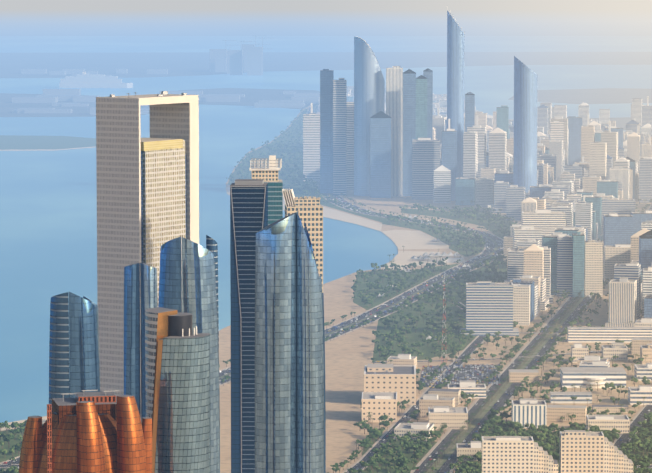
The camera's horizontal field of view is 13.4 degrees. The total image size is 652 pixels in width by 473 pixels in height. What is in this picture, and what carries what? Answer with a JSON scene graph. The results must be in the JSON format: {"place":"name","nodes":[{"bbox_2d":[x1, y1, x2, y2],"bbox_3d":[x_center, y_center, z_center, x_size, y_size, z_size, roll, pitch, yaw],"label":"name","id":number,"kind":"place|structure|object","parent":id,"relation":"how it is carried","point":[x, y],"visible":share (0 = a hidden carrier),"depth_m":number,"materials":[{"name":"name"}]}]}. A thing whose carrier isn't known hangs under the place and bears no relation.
{"place":"outdoors","nodes":[
{"label":"outdoors","id":0,"kind":"place"},
{"bbox_2d":[0,429,23,461],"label":"park lawn","id":1,"kind":"structure","parent":0,"point":[8,455],"depth_m":2612.10,"materials":[{"name":"green plant"}]},
{"bbox_2d":[0,416,46,430],"bbox_3d":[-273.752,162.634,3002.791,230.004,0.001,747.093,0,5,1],"label":"beach sand","id":2,"kind":"structure","parent":0,"point":[44,418],"depth_m":2763.58,"materials":[{"name":"beige sand"}]},
{"bbox_2d":[0,135,95,149],"bbox_3d":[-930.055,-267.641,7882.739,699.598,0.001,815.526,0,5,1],"label":"shore land","id":3,"kind":"structure","parent":0,"point":[12,142],"depth_m":7858.05,"materials":[{"name":"green plant"}]},
{"bbox_2d":[0,147,95,150],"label":"beach","id":4,"kind":"structure","parent":0,"point":[47,149],"depth_m":7508.86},
{"bbox_2d":[0,93,148,116],"bbox_3d":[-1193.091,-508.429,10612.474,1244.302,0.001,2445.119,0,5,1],"label":"shore land","id":5,"kind":"structure","parent":0,"point":[7,106],"depth_m":10219.93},
{"bbox_2d":[178,88,319,108],"bbox_3d":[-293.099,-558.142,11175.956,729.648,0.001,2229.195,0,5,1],"label":"shore land","id":6,"kind":"structure","parent":0,"point":[251,97],"depth_m":11503.99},
{"bbox_2d":[228,110,382,221],"bbox_3d":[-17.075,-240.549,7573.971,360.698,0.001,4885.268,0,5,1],"label":"trees","id":7,"kind":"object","parent":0,"point":[300,180],"depth_m":6704.43,"materials":[{"name":"green plant"}]},
{"bbox_2d":[0,0,651,422],"bbox_3d":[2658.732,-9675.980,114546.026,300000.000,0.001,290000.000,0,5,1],"label":"sea","id":8,"kind":"structure","parent":0,"point":[48,226],"depth_m":9810.70,"materials":[{"name":"liquid"}]},
{"bbox_2d":[0,105,651,472],"bbox_3d":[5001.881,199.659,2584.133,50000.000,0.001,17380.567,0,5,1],"label":"ground","id":9,"kind":"structure","parent":0,"point":[348,356],"depth_m":3211.87,"materials":[{"name":"beige sand"}]},
{"bbox_2d":[49,292,99,405],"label":"skyscraper","id":10,"kind":"structure","parent":9,"relation":"on","point":[74,337],"depth_m":1600.18,"materials":[{"name":"teal glass"}]},
{"bbox_2d":[47,390,119,472],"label":"rooftop structure","id":11,"kind":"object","parent":9,"relation":"on","point":[105,402],"depth_m":1400.17,"materials":[{"name":"brown metal"}]},
{"bbox_2d":[19,395,151,472],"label":"copper hotel sails","id":12,"kind":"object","parent":9,"relation":"on","point":[87,438],"visible":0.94,"depth_m":1391.35},
{"bbox_2d":[124,263,157,422],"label":"skyscraper","id":13,"kind":"structure","parent":9,"relation":"on","point":[140,280],"depth_m":1957.16,"materials":[{"name":"teal glass"}]},
{"bbox_2d":[96,91,198,401],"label":"skyscraper","id":14,"kind":"structure","parent":9,"relation":"on","point":[147,198],"depth_m":2214.61,"materials":[{"name":"concrete"}]},
{"bbox_2d":[145,307,209,472],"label":"skyscraper","id":15,"kind":"structure","parent":9,"relation":"on","point":[177,368],"depth_m":1435.44,"materials":[{"name":"grey glass"}]},
{"bbox_2d":[158,235,219,472],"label":"skyscraper","id":16,"kind":"structure","parent":9,"relation":"on","point":[193,290],"depth_m":1770.39,"materials":[{"name":"teal glass"}]},
{"bbox_2d":[230,179,267,472],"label":"skyscraper","id":17,"kind":"structure","parent":9,"relation":"on","point":[248,209],"depth_m":2035.89,"materials":[{"name":"blue glass"}]},
{"bbox_2d":[249,155,282,224],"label":"high-rise building","id":18,"kind":"structure","parent":9,"relation":"on","point":[269,175],"depth_m":2129.98,"materials":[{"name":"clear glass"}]},
{"bbox_2d":[255,211,325,472],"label":"skyscraper","id":19,"kind":"structure","parent":9,"relation":"on","point":[290,420],"depth_m":1693.53,"materials":[{"name":"teal glass"}]},
{"bbox_2d":[282,189,322,292],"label":"building","id":20,"kind":"structure","parent":9,"relation":"on","point":[309,209],"depth_m":1971.53,"materials":[{"name":"concrete"}]},
{"bbox_2d":[225,187,381,230],"bbox_3d":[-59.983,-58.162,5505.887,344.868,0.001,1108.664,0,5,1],"label":"beach sand","id":21,"kind":"structure","parent":9,"relation":"on","point":[335,214],"depth_m":5230.12,"materials":[{"name":"beige sand"}]},
{"bbox_2d":[12,35,606,387],"bbox_3d":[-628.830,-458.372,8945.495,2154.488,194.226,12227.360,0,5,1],"label":"landmarks","id":22,"kind":"object","parent":9,"relation":"on","point":[248,58],"visible":0.65,"depth_m":11399.99,"materials":[{"name":"white"}]},
{"bbox_2d":[0,108,651,472],"bbox_3d":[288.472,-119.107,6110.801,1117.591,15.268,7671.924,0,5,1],"label":"trees","id":23,"kind":"object","parent":9,"relation":"on","point":[635,440],"visible":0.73,"depth_m":3456.86,"materials":[{"name":"green plant"}]},
{"bbox_2d":[0,104,651,472],"bbox_3d":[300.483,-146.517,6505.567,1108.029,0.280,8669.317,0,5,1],"label":"road","id":24,"kind":"structure","parent":9,"relation":"on","point":[509,388],"depth_m":3218.90,"materials":[{"name":"grey asphalt"}]},
{"bbox_2d":[0,195,651,472],"bbox_3d":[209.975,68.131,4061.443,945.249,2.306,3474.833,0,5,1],"label":"cars","id":25,"kind":"object","parent":9,"relation":"on","point":[472,370],"visible":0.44,"depth_m":3163.55,"materials":[{"name":"multicoloured metal"}]},
{"bbox_2d":[354,37,384,195],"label":"landmark tower","id":26,"kind":"structure","parent":9,"relation":"on","point":[369,91],"depth_m":5798.12,"materials":[{"name":"blue glass"}]},
{"bbox_2d":[380,251,464,269],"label":"beach sand","id":27,"kind":"structure","parent":9,"relation":"on","point":[401,258],"depth_m":4431.38,"materials":[{"name":"beige sand"}]},
{"bbox_2d":[447,6,464,177],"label":"skyscraper","id":28,"kind":"structure","parent":9,"relation":"on","point":[455,74],"depth_m":5741.32,"materials":[{"name":"blue glass"}]},
{"bbox_2d":[303,66,651,472],"bbox_3d":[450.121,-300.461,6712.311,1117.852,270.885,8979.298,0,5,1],"label":"city buildings","id":29,"kind":"structure","parent":9,"relation":"on","point":[594,179],"depth_m":4516.48,"materials":[{"name":"beige concrete"}]},
{"bbox_2d":[353,199,651,472],"bbox_3d":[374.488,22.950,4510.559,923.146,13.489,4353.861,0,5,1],"label":"trees","id":30,"kind":"object","parent":9,"relation":"on","point":[504,414],"visible":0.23,"depth_m":2918.07,"materials":[{"name":"green plant"}]},
{"bbox_2d":[513,56,537,192],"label":"skyscraper","id":31,"kind":"structure","parent":9,"relation":"on","point":[525,124],"depth_m":5391.28,"materials":[{"name":"blue glass"}]},
{"bbox_2d":[0,18,651,35],"bbox_3d":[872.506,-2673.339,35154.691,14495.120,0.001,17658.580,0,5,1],"label":"shore land","id":32,"kind":"structure","parent":0,"point":[339,27],"depth_m":32648.14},
{"bbox_2d":[0,52,651,77],"bbox_3d":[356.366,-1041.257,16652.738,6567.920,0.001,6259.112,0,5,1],"label":"shore land","id":33,"kind":"structure","parent":0,"point":[135,64],"depth_m":16892.44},
{"bbox_2d":[360,435,451,472],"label":"park lawn","id":34,"kind":"structure","parent":0,"point":[384,468],"depth_m":2550.43,"materials":[{"name":"green plant"}]},
{"bbox_2d":[381,230,448,249],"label":"beach sand","id":35,"kind":"structure","parent":0,"point":[408,239],"depth_m":4768.94,"materials":[{"name":"beige sand"}]},
{"bbox_2d":[353,260,481,314],"bbox_3d":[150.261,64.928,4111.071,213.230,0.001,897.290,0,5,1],"label":"trees","id":36,"kind":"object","parent":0,"point":[362,286],"depth_m":4054.31,"materials":[{"name":"green plant"}]},
{"bbox_2d":[382,218,483,256],"bbox_3d":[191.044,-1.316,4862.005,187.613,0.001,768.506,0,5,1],"label":"park lawn","id":37,"kind":"structure","parent":0,"point":[461,251],"depth_m":4847.12,"materials":[{"name":"green plant"}]},
{"bbox_2d":[372,258,506,360],"bbox_3d":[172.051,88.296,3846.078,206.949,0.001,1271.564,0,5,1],"label":"trees","id":38,"kind":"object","parent":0,"point":[412,337],"depth_m":3557.23,"materials":[{"name":"green plant"}]},
{"bbox_2d":[401,208,513,254],"bbox_3d":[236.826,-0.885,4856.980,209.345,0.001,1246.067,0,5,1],"label":"park lawn","id":39,"kind":"structure","parent":0,"point":[447,214],"depth_m":5230.56,"materials":[{"name":"green plant"}]},
{"bbox_2d":[420,365,496,386],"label":"parking lot","id":40,"kind":"structure","parent":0,"point":[459,374],"depth_m":3110.34,"materials":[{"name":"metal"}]},
{"bbox_2d":[458,423,651,472],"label":"trees","id":41,"kind":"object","parent":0,"point":[554,445],"depth_m":2589.31,"materials":[{"name":"green plant"}]},
{"bbox_2d":[508,88,651,103],"bbox_3d":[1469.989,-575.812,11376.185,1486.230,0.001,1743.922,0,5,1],"label":"shore land","id":42,"kind":"structure","parent":0,"point":[601,96],"depth_m":11393.64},
{"bbox_2d":[589,117,630,129],"bbox_3d":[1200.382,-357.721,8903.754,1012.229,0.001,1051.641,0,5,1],"label":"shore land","id":43,"kind":"structure","parent":0,"point":[621,122],"depth_m":9193.17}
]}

